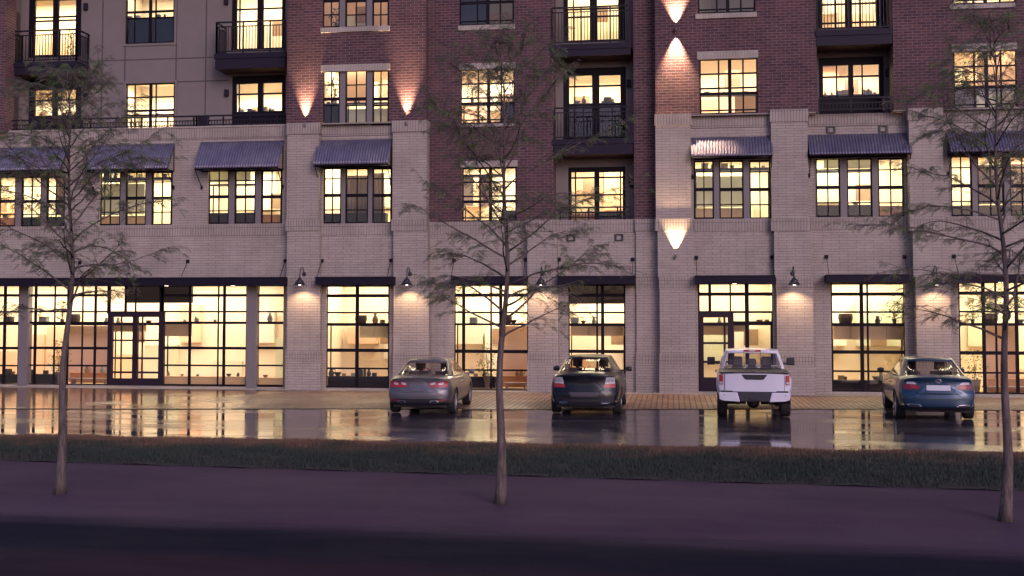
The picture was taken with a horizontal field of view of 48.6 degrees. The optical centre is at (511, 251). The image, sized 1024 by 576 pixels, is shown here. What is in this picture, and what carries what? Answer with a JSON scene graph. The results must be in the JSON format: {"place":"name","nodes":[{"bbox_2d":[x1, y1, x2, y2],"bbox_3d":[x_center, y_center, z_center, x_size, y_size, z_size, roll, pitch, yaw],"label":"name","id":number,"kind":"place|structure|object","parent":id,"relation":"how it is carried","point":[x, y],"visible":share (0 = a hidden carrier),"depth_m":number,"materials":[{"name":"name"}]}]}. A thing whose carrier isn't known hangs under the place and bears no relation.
{"place":"outdoors","nodes":[
{"label":"outdoors","id":0,"kind":"place"},
{"bbox_2d":[475,343,496,387],"bbox_3d":[-0.898,4.123,41.125,1.045,1.597,0.770,0,-3,8],"label":"potted plant","id":1,"kind":"object","parent":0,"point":[486,378],"visible":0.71,"depth_m":41.03,"materials":[{"name":"green plant"}]},
{"bbox_2d":[0,461,1023,575],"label":"ground","id":2,"kind":"structure","parent":0,"point":[126,520],"depth_m":15.36,"materials":[{"name":"grey asphalt"}]},
{"bbox_2d":[0,45,185,494],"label":"street tree","id":3,"kind":"object","parent":2,"relation":"on","point":[60,485],"visible":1,"depth_m":18.12,"materials":[{"name":"brown plant"}]},
{"bbox_2d":[0,0,1023,395],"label":"apartment building","id":4,"kind":"structure","parent":2,"relation":"on","point":[788,62],"depth_m":40.93,"materials":[{"name":"red brick"}]},
{"bbox_2d":[0,286,18,383],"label":"shop window","id":5,"kind":"structure","parent":4,"relation":"in","point":[5,295],"depth_m":43.05,"materials":[{"name":"black glass"}]},
{"bbox_2d":[21,176,41,225],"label":"window","id":6,"kind":"structure","parent":4,"relation":"in","point":[31,201],"depth_m":43.16,"materials":[{"name":"black glass"}]},
{"bbox_2d":[0,146,67,188],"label":"metal awning","id":7,"kind":"object","parent":4,"relation":"attached to","point":[10,162],"visible":0.77,"depth_m":42.68,"materials":[{"name":"metal"}]},
{"bbox_2d":[28,78,81,129],"bbox_3d":[-17.890,-5.717,44.416,2.286,2.190,0.160,0,-3,8],"label":"balcony door","id":8,"kind":"structure","parent":4,"relation":"in","point":[48,83],"depth_m":44.44,"materials":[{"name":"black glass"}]},
{"bbox_2d":[29,0,81,57],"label":"balcony door","id":9,"kind":"structure","parent":4,"relation":"in","point":[56,16],"depth_m":44.58,"materials":[{"name":"black glass"}]},
{"bbox_2d":[46,176,64,225],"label":"window","id":10,"kind":"structure","parent":4,"relation":"in","point":[56,201],"depth_m":43.02,"materials":[{"name":"black glass"}]},
{"bbox_2d":[29,286,110,384],"bbox_3d":[-16.710,3.126,42.727,3.354,3.838,0.070,0,-3,8],"label":"shop window","id":11,"kind":"structure","parent":4,"relation":"in","point":[36,295],"depth_m":42.70,"materials":[{"name":"black glass"}]},
{"bbox_2d":[69,372,106,382],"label":"cabinet","id":12,"kind":"object","parent":4,"relation":"in","point":[86,375],"visible":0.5,"depth_m":43.85,"materials":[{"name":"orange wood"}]},
{"bbox_2d":[100,173,120,224],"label":"window","id":13,"kind":"structure","parent":4,"relation":"in","point":[110,198],"depth_m":42.71,"materials":[{"name":"black glass"}]},
{"bbox_2d":[102,216,144,223],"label":"cabinet","id":14,"kind":"object","parent":4,"relation":"in","point":[131,219],"visible":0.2,"depth_m":43.61,"materials":[{"name":"beige wood"}]},
{"bbox_2d":[83,143,174,190],"bbox_3d":[-14.221,-3.185,42.168,3.292,1.722,0.711,0,-3,8],"label":"metal awning","id":15,"kind":"object","parent":4,"relation":"attached to","point":[163,151],"visible":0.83,"depth_m":42.16,"materials":[{"name":"metal"}]},
{"bbox_2d":[114,324,154,377],"bbox_3d":[-14.452,3.912,43.820,2.053,2.284,0.400,0,-3,8],"label":"shelf unit","id":16,"kind":"object","parent":4,"relation":"in","point":[126,327],"visible":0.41,"depth_m":43.79,"materials":[{"name":"brown wood"}]},
{"bbox_2d":[125,172,145,224],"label":"window","id":17,"kind":"structure","parent":4,"relation":"in","point":[136,198],"depth_m":42.57,"materials":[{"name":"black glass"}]},
{"bbox_2d":[107,286,164,313],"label":"shop window","id":18,"kind":"structure","parent":4,"relation":"in","point":[161,302],"depth_m":42.42,"materials":[{"name":"black glass"}]},
{"bbox_2d":[107,311,165,385],"bbox_3d":[-14.025,3.624,42.271,2.227,2.812,0.212,0,-3,8],"label":"shop door","id":19,"kind":"structure","parent":4,"relation":"in","point":[135,340],"depth_m":42.26,"materials":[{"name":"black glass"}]},
{"bbox_2d":[0,259,287,285],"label":"shop canopy","id":20,"kind":"object","parent":4,"relation":"attached to","point":[204,281],"visible":0.94,"depth_m":41.47,"materials":[{"name":"metal"}]},
{"bbox_2d":[127,18,172,42],"bbox_3d":[-14.210,-8.300,44.941,1.986,1.787,0.500,0,-3,8],"label":"cabinet","id":21,"kind":"object","parent":4,"relation":"in","point":[164,30],"visible":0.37,"depth_m":44.72,"materials":[{"name":"brown wood"}]},
{"bbox_2d":[126,0,173,43],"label":"window","id":22,"kind":"structure","parent":4,"relation":"in","point":[150,11],"depth_m":44.06,"materials":[{"name":"black glass"}]},
{"bbox_2d":[126,83,174,127],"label":"window","id":23,"kind":"structure","parent":4,"relation":"in","point":[150,110],"depth_m":43.90,"materials":[{"name":"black glass"}]},
{"bbox_2d":[152,172,172,224],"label":"window","id":24,"kind":"structure","parent":4,"relation":"in","point":[167,197],"depth_m":42.42,"materials":[{"name":"black metal"}]},
{"bbox_2d":[165,321,227,371],"bbox_3d":[-10.810,3.814,42.702,4.728,2.369,0.400,0,-3,8],"label":"shelf unit","id":25,"kind":"object","parent":4,"relation":"in","point":[176,329],"visible":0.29,"depth_m":42.86,"materials":[{"name":"brown wood"}]},
{"bbox_2d":[161,286,246,385],"bbox_3d":[-11.376,3.080,41.974,3.381,3.788,0.070,0,-3,8],"label":"shop window","id":26,"kind":"structure","parent":4,"relation":"in","point":[190,295],"depth_m":41.92,"materials":[{"name":"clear glass"}]},
{"bbox_2d":[165,376,244,384],"bbox_3d":[-11.502,4.838,42.649,3.256,0.318,0.400,0,-3,8],"label":"cabinet","id":27,"kind":"object","parent":4,"relation":"in","point":[239,380],"visible":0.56,"depth_m":42.47,"materials":[{"name":"beige wood"}]},
{"bbox_2d":[209,171,228,223],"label":"window","id":28,"kind":"structure","parent":4,"relation":"in","point":[218,196],"depth_m":42.11,"materials":[{"name":"black metal"}]},
{"bbox_2d":[210,212,253,221],"bbox_3d":[-10.439,-0.880,42.678,1.868,1.144,0.400,0,-3,8],"label":"cabinet","id":29,"kind":"object","parent":4,"relation":"in","point":[224,217],"visible":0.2,"depth_m":42.48,"materials":[{"name":"brown wood"}]},
{"bbox_2d":[193,140,283,189],"bbox_3d":[-10.003,-3.220,41.572,3.222,1.776,0.711,0,-3,8],"label":"metal awning","id":30,"kind":"object","parent":4,"relation":"attached to","point":[265,154],"visible":1,"depth_m":41.56,"materials":[{"name":"metal"}]},
{"bbox_2d":[234,171,255,223],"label":"window","id":31,"kind":"structure","parent":4,"relation":"in","point":[245,196],"depth_m":41.97,"materials":[{"name":"black metal"}]},
{"bbox_2d":[232,0,285,49],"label":"balcony door","id":32,"kind":"structure","parent":4,"relation":"in","point":[260,8],"depth_m":43.41,"materials":[{"name":"black glass"}]},
{"bbox_2d":[232,75,285,124],"bbox_3d":[-9.652,-5.680,43.247,2.188,2.151,0.160,0,-3,8],"label":"balcony door","id":33,"kind":"structure","parent":4,"relation":"in","point":[260,80],"depth_m":43.24,"materials":[{"name":"black glass"}]},
{"bbox_2d":[257,294,284,386],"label":"shop window","id":34,"kind":"structure","parent":4,"relation":"in","point":[259,295],"depth_m":41.60,"materials":[{"name":"black glass"}]},
{"bbox_2d":[261,170,282,223],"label":"window","id":35,"kind":"structure","parent":4,"relation":"in","point":[271,196],"depth_m":41.83,"materials":[{"name":"black metal"}]},
{"bbox_2d":[324,103,338,122],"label":"cabinet","id":36,"kind":"object","parent":4,"relation":"in","point":[327,114],"visible":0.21,"depth_m":41.95,"materials":[{"name":"white wood"}]},
{"bbox_2d":[323,72,339,122],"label":"window","id":37,"kind":"structure","parent":4,"relation":"in","point":[331,98],"depth_m":41.31,"materials":[{"name":"black glass"}]},
{"bbox_2d":[324,168,340,223],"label":"window","id":38,"kind":"structure","parent":4,"relation":"in","point":[332,195],"depth_m":41.34,"materials":[{"name":"black glass"}]},
{"bbox_2d":[313,139,391,184],"bbox_3d":[-5.729,-3.253,40.819,2.758,1.690,0.706,0,-3,8],"label":"metal awning","id":39,"kind":"object","parent":4,"relation":"attached to","point":[345,152],"visible":1,"depth_m":40.77,"materials":[{"name":"metal"}]},
{"bbox_2d":[315,259,395,284],"bbox_3d":[-5.569,0.711,40.619,2.874,0.941,0.672,0,-3,8],"label":"shop canopy","id":40,"kind":"object","parent":4,"relation":"attached to","point":[380,280],"visible":1,"depth_m":40.29,"materials":[{"name":"metal"}]},
{"bbox_2d":[325,213,387,221],"bbox_3d":[-5.765,-0.877,41.965,2.329,1.067,0.400,0,-3,8],"label":"cabinet","id":41,"kind":"object","parent":4,"relation":"in","point":[351,217],"visible":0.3,"depth_m":41.80,"materials":[{"name":"brown wood"}]},
{"bbox_2d":[345,71,367,124],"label":"window","id":42,"kind":"structure","parent":4,"relation":"in","point":[356,98],"depth_m":41.19,"materials":[{"name":"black glass"}]},
{"bbox_2d":[345,168,367,222],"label":"window","id":43,"kind":"structure","parent":4,"relation":"in","point":[356,195],"depth_m":41.21,"materials":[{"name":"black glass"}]},
{"bbox_2d":[347,175,366,212],"bbox_3d":[-5.743,-2.112,42.071,0.886,1.437,0.097,0,-3,8],"label":"curtain","id":44,"kind":"object","parent":4,"relation":"hanging from","point":[351,189],"visible":0.62,"depth_m":42.07,"materials":[{"name":"fabric"}]},
{"bbox_2d":[328,376,387,385],"bbox_3d":[-5.609,4.761,41.691,2.293,0.378,0.450,0,-3,8],"label":"cabinet","id":45,"kind":"object","parent":4,"relation":"in","point":[363,380],"visible":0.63,"depth_m":41.50,"materials":[{"name":"brown wood"}]},
{"bbox_2d":[328,325,387,366],"bbox_3d":[-5.631,3.799,41.817,2.301,2.312,0.400,0,-3,8],"label":"shelf unit","id":46,"kind":"object","parent":4,"relation":"in","point":[373,331],"visible":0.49,"depth_m":41.63,"materials":[{"name":"brown wood"}]},
{"bbox_2d":[326,285,389,387],"bbox_3d":[-5.572,3.066,41.000,2.424,3.750,0.090,0,-3,8],"label":"shop window","id":47,"kind":"structure","parent":4,"relation":"in","point":[357,295],"depth_m":40.97,"materials":[{"name":"black glass"}]},
{"bbox_2d":[374,173,385,212],"bbox_3d":[-4.918,-2.171,42.059,0.483,1.488,0.092,0,-3,8],"label":"curtain","id":48,"kind":"object","parent":4,"relation":"hanging from","point":[377,190],"visible":0.9,"depth_m":42.06,"materials":[{"name":"fabric"}]},
{"bbox_2d":[371,71,389,124],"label":"window","id":49,"kind":"structure","parent":4,"relation":"in","point":[380,98],"depth_m":41.06,"materials":[{"name":"black glass"}]},
{"bbox_2d":[372,167,391,222],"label":"window","id":50,"kind":"structure","parent":4,"relation":"in","point":[382,195],"depth_m":41.07,"materials":[{"name":"black glass"}]},
{"bbox_2d":[470,376,495,387],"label":"cabinet","id":51,"kind":"object","parent":4,"relation":"in","point":[478,382],"visible":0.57,"depth_m":41.00,"materials":[{"name":"brown wood"}]},
{"bbox_2d":[458,0,514,30],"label":"window","id":52,"kind":"structure","parent":4,"relation":"in","point":[468,27],"depth_m":41.04,"materials":[{"name":"black glass"}]},
{"bbox_2d":[459,62,515,127],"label":"window","id":53,"kind":"structure","parent":4,"relation":"in","point":[477,65],"depth_m":40.91,"materials":[{"name":"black glass"}]},
{"bbox_2d":[460,160,517,221],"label":"window","id":54,"kind":"structure","parent":4,"relation":"in","point":[514,163],"depth_m":40.74,"materials":[{"name":"black glass"}]},
{"bbox_2d":[451,258,527,284],"bbox_3d":[-0.794,0.687,40.176,2.786,0.964,0.672,0,-3,8],"label":"shop canopy","id":55,"kind":"object","parent":4,"relation":"attached to","point":[495,280],"visible":0.79,"depth_m":39.84,"materials":[{"name":"metal"}]},
{"bbox_2d":[454,285,527,389],"bbox_3d":[-0.743,3.056,40.549,2.756,3.823,0.090,0,-3,8],"label":"shop window","id":56,"kind":"structure","parent":4,"relation":"in","point":[463,295],"depth_m":40.55,"materials":[{"name":"black glass"}]},
{"bbox_2d":[563,0,624,41],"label":"balcony door","id":57,"kind":"structure","parent":4,"relation":"in","point":[621,14],"depth_m":41.37,"materials":[{"name":"black glass"}]},
{"bbox_2d":[563,67,625,138],"bbox_3d":[2.998,-5.400,41.238,2.337,2.656,0.160,0,-3,8],"label":"balcony door","id":58,"kind":"structure","parent":4,"relation":"in","point":[595,73],"depth_m":41.25,"materials":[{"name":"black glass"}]},
{"bbox_2d":[569,102,620,135],"bbox_3d":[3.075,-4.740,42.065,1.928,1.494,0.400,0,-3,8],"label":"cabinet","id":59,"kind":"object","parent":4,"relation":"in","point":[605,122],"visible":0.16,"depth_m":41.87,"materials":[{"name":"brown wood"}]},
{"bbox_2d":[557,258,635,284],"bbox_3d":[2.932,0.662,39.649,2.765,0.952,0.672,0,-3,8],"label":"shop canopy","id":60,"kind":"object","parent":4,"relation":"attached to","point":[631,279],"visible":0.91,"depth_m":39.32,"materials":[{"name":"metal"}]},
{"bbox_2d":[570,325,623,366],"bbox_3d":[3.066,3.736,40.689,1.928,2.328,0.400,0,-3,8],"label":"shelf unit","id":61,"kind":"object","parent":4,"relation":"in","point":[590,330],"visible":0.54,"depth_m":40.58,"materials":[{"name":"brown wood"}]},
{"bbox_2d":[568,167,625,219],"bbox_3d":[3.069,-2.082,41.065,2.128,2.037,0.160,0,-3,8],"label":"balcony door","id":62,"kind":"structure","parent":4,"relation":"in","point":[596,170],"depth_m":41.08,"materials":[{"name":"black glass"}]},
{"bbox_2d":[568,285,625,375],"bbox_3d":[2.993,3.017,40.022,2.074,3.774,0.090,0,-3,8],"label":"shop window","id":63,"kind":"structure","parent":4,"relation":"in","point":[602,294],"depth_m":40.00,"materials":[{"name":"black metal"}]},
{"bbox_2d":[693,161,713,218],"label":"window","id":64,"kind":"structure","parent":4,"relation":"in","point":[703,189],"depth_m":39.46,"materials":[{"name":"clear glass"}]},
{"bbox_2d":[699,311,733,391],"bbox_3d":[7.053,3.458,39.141,1.179,2.812,0.212,0,-3,8],"label":"shop door","id":65,"kind":"structure","parent":4,"relation":"in","point":[706,384],"depth_m":39.14,"materials":[{"name":"black glass"}]},
{"bbox_2d":[696,208,741,216],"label":"cabinet","id":66,"kind":"object","parent":4,"relation":"in","point":[726,212],"visible":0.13,"depth_m":40.56,"materials":[{"name":"beige wood"}]},
{"bbox_2d":[695,0,756,18],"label":"window","id":67,"kind":"structure","parent":4,"relation":"in","point":[726,14],"depth_m":39.38,"materials":[{"name":"beige glass"}]},
{"bbox_2d":[697,50,757,113],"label":"window","id":68,"kind":"structure","parent":4,"relation":"in","point":[742,55],"depth_m":39.28,"materials":[{"name":"clear glass"}]},
{"bbox_2d":[719,160,743,218],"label":"window","id":69,"kind":"structure","parent":4,"relation":"in","point":[731,189],"depth_m":39.34,"materials":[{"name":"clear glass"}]},
{"bbox_2d":[695,167,768,216],"bbox_3d":[7.872,-1.695,40.527,2.593,2.562,0.400,0,-3,8],"label":"shelf unit","id":70,"kind":"object","parent":4,"relation":"in","point":[738,169],"visible":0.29,"depth_m":40.48,"materials":[{"name":"brown wood"}]},
{"bbox_2d":[691,136,773,178],"bbox_3d":[7.551,-3.280,38.980,2.761,1.450,0.625,0,-3,8],"label":"metal awning","id":71,"kind":"object","parent":4,"relation":"attached to","point":[710,148],"visible":1,"depth_m":38.95,"materials":[{"name":"metal"}]},
{"bbox_2d":[695,255,774,283],"bbox_3d":[7.595,0.607,38.759,2.693,0.980,0.672,0,-3,8],"label":"shop canopy","id":72,"kind":"object","parent":4,"relation":"attached to","point":[734,279],"visible":1,"depth_m":38.43,"materials":[{"name":"metal"}]},
{"bbox_2d":[698,284,772,371],"bbox_3d":[7.706,2.957,39.119,2.600,3.802,0.060,0,-3,8],"label":"shop window","id":73,"kind":"structure","parent":4,"relation":"in","point":[709,293],"depth_m":39.10,"materials":[{"name":"black metal"}]},
{"bbox_2d":[749,160,770,217],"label":"window","id":74,"kind":"structure","parent":4,"relation":"in","point":[759,189],"depth_m":39.20,"materials":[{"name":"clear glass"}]},
{"bbox_2d":[816,159,839,216],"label":"window","id":75,"kind":"structure","parent":4,"relation":"in","point":[827,187],"depth_m":39.07,"materials":[{"name":"clear glass"}]},
{"bbox_2d":[817,205,870,215],"bbox_3d":[11.575,-1.038,39.515,1.897,1.150,0.400,0,-3,8],"label":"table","id":76,"kind":"object","parent":4,"relation":"in","point":[853,210],"visible":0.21,"depth_m":39.32,"materials":[{"name":"brown wood"}]},
{"bbox_2d":[819,56,883,113],"bbox_3d":[11.855,-5.702,39.644,2.258,2.267,0.160,0,-3,8],"label":"balcony door","id":77,"kind":"structure","parent":4,"relation":"in","point":[848,61],"depth_m":39.64,"materials":[{"name":"black glass"}]},
{"bbox_2d":[818,0,885,28],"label":"balcony door","id":78,"kind":"structure","parent":4,"relation":"in","point":[860,3],"depth_m":39.77,"materials":[{"name":"black glass"}]},
{"bbox_2d":[833,380,882,389],"bbox_3d":[12.284,4.635,39.212,2.377,0.387,0.450,0,-3,8],"label":"cabinet","id":79,"kind":"object","parent":4,"relation":"in","point":[851,384],"visible":0.25,"depth_m":39.07,"materials":[{"name":"brown wood"}]},
{"bbox_2d":[847,158,872,216],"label":"window","id":80,"kind":"structure","parent":4,"relation":"in","point":[859,187],"depth_m":38.92,"materials":[{"name":"clear glass"}]},
{"bbox_2d":[808,133,912,176],"bbox_3d":[11.805,-3.322,38.559,3.371,1.481,0.650,0,-3,8],"label":"metal awning","id":81,"kind":"object","parent":4,"relation":"attached to","point":[845,145],"visible":1,"depth_m":38.53,"materials":[{"name":"metal"}]},
{"bbox_2d":[824,255,910,282],"bbox_3d":[11.982,0.561,38.331,2.735,0.956,0.672,0,-3,8],"label":"shop canopy","id":82,"kind":"object","parent":4,"relation":"attached to","point":[905,278],"visible":0.98,"depth_m":38.01,"materials":[{"name":"metal"}]},
{"bbox_2d":[831,283,904,391],"bbox_3d":[12.140,2.924,38.690,2.501,3.760,0.090,0,-3,8],"label":"shop window","id":83,"kind":"structure","parent":4,"relation":"in","point":[860,293],"depth_m":38.69,"materials":[{"name":"clear glass"}]},
{"bbox_2d":[833,325,903,379],"bbox_3d":[12.355,3.662,39.376,2.371,2.347,0.400,0,-3,8],"label":"shelf unit","id":84,"kind":"object","parent":4,"relation":"in","point":[877,332],"visible":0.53,"depth_m":39.24,"materials":[{"name":"brown wood"}]},
{"bbox_2d":[878,157,903,216],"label":"window","id":85,"kind":"structure","parent":4,"relation":"in","point":[890,187],"depth_m":38.77,"materials":[{"name":"clear glass"}]},
{"bbox_2d":[950,156,971,215],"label":"window","id":86,"kind":"structure","parent":4,"relation":"in","point":[956,185],"depth_m":38.27,"materials":[{"name":"black glass"}]},
{"bbox_2d":[950,0,1014,9],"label":"window","id":87,"kind":"structure","parent":4,"relation":"in","point":[1007,4],"depth_m":38.15,"materials":[{"name":"beige glass"}]},
{"bbox_2d":[951,42,1016,107],"bbox_3d":[15.869,-5.879,38.088,2.139,2.200,0.210,0,-3,8],"label":"window","id":88,"kind":"structure","parent":4,"relation":"in","point":[987,87],"depth_m":38.11,"materials":[{"name":"clear glass"}]},
{"bbox_2d":[955,88,1014,107],"bbox_3d":[16.246,-5.226,39.008,2.020,0.905,0.400,0,-3,8],"label":"cabinet","id":89,"kind":"object","parent":4,"relation":"in","point":[959,94],"visible":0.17,"depth_m":38.90,"materials":[{"name":"brown wood"}]},
{"bbox_2d":[947,130,1023,174],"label":"metal awning","id":90,"kind":"object","parent":4,"relation":"attached to","point":[1005,140],"visible":0.61,"depth_m":37.79,"materials":[{"name":"metal"}]},
{"bbox_2d":[950,254,1023,281],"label":"shop canopy","id":91,"kind":"object","parent":4,"relation":"attached to","point":[973,278],"visible":0.68,"depth_m":37.30,"materials":[{"name":"metal"}]},
{"bbox_2d":[953,205,1023,214],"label":"cabinet","id":92,"kind":"object","parent":4,"relation":"in","point":[984,209],"visible":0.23,"depth_m":38.69,"materials":[{"name":"brown wood"}]},
{"bbox_2d":[978,165,1001,203],"bbox_3d":[16.453,-2.308,38.936,0.968,1.348,0.095,0,-3,8],"label":"curtain","id":93,"kind":"object","parent":4,"relation":"hanging from","point":[982,180],"visible":0.33,"depth_m":38.94,"materials":[{"name":"fabric"}]},
{"bbox_2d":[977,156,1003,215],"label":"window","id":94,"kind":"structure","parent":4,"relation":"in","point":[989,185],"depth_m":38.15,"materials":[{"name":"clear glass"}]},
{"bbox_2d":[958,282,1023,393],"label":"shop window","id":95,"kind":"structure","parent":4,"relation":"in","point":[983,352],"depth_m":37.90,"materials":[{"name":"clear glass"}]},
{"bbox_2d":[987,378,1023,391],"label":"cabinet","id":96,"kind":"object","parent":4,"relation":"in","point":[992,381],"visible":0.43,"depth_m":38.92,"materials":[{"name":"orange wood"}]},
{"bbox_2d":[1011,164,1023,203],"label":"curtain","id":97,"kind":"object","parent":4,"relation":"hanging from","point":[1015,191],"visible":0.67,"depth_m":38.83,"materials":[{"name":"fabric"}]},
{"bbox_2d":[397,7,647,504],"bbox_3d":[0.181,0.086,17.306,3.990,7.477,4.494,0,-3,8],"label":"street tree","id":98,"kind":"object","parent":2,"relation":"on","point":[500,496],"visible":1,"depth_m":17.19,"materials":[{"name":"brown plant"}]},
{"bbox_2d":[831,0,1023,522],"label":"street tree","id":99,"kind":"object","parent":2,"relation":"on","point":[1005,513],"visible":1,"depth_m":15.96,"materials":[{"name":"brown plant"}]},
{"bbox_2d":[0,409,1023,452],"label":"parking lot","id":100,"kind":"structure","parent":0,"point":[883,429],"depth_m":28.21,"materials":[{"name":"grey asphalt"}]},
{"bbox_2d":[389,357,474,412],"bbox_3d":[-2.322,3.837,33.316,2.240,1.506,4.828,0,-3,6],"label":"sedan car","id":101,"kind":"object","parent":100,"relation":"on","point":[448,388],"visible":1,"depth_m":31.20,"materials":[{"name":"grey paint"}]},
{"bbox_2d":[0,408,1023,410],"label":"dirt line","id":102,"kind":"object","parent":100,"relation":"on","point":[383,408],"visible":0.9,"depth_m":33.10,"materials":[{"name":"brown soil"}]},
{"bbox_2d":[551,354,631,413],"bbox_3d":[2.302,3.788,33.250,2.374,1.596,5.129,0,-3,8],"label":"sedan car","id":103,"kind":"object","parent":100,"relation":"on","point":[602,387],"visible":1,"depth_m":30.91,"materials":[{"name":"black paint"}]},
{"bbox_2d":[707,348,794,416],"bbox_3d":[6.835,3.642,32.363,2.520,1.801,5.805,-1,-3,10],"label":"pickup truck","id":104,"kind":"object","parent":100,"relation":"on","point":[751,383],"visible":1,"depth_m":29.75,"materials":[{"name":"white paint"}]},
{"bbox_2d":[877,355,974,418],"bbox_3d":[11.574,3.710,31.803,2.397,1.611,5.169,-1,-3,13],"label":"sedan car","id":105,"kind":"object","parent":100,"relation":"on","point":[904,391],"visible":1,"depth_m":29.56,"materials":[{"name":"blue paint"}]},
{"bbox_2d":[0,387,1023,409],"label":"pavement","id":106,"kind":"structure","parent":0,"point":[77,398],"depth_m":36.02,"materials":[{"name":"brick"}]},
{"bbox_2d":[0,433,1023,490],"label":"verge","id":107,"kind":"structure","parent":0,"point":[593,475],"depth_m":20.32,"materials":[{"name":"plant"}]},
{"bbox_2d":[0,386,1023,397],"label":"building apron","id":108,"kind":"object","parent":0,"point":[472,390],"visible":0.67,"depth_m":40.27,"materials":[{"name":"concrete"}]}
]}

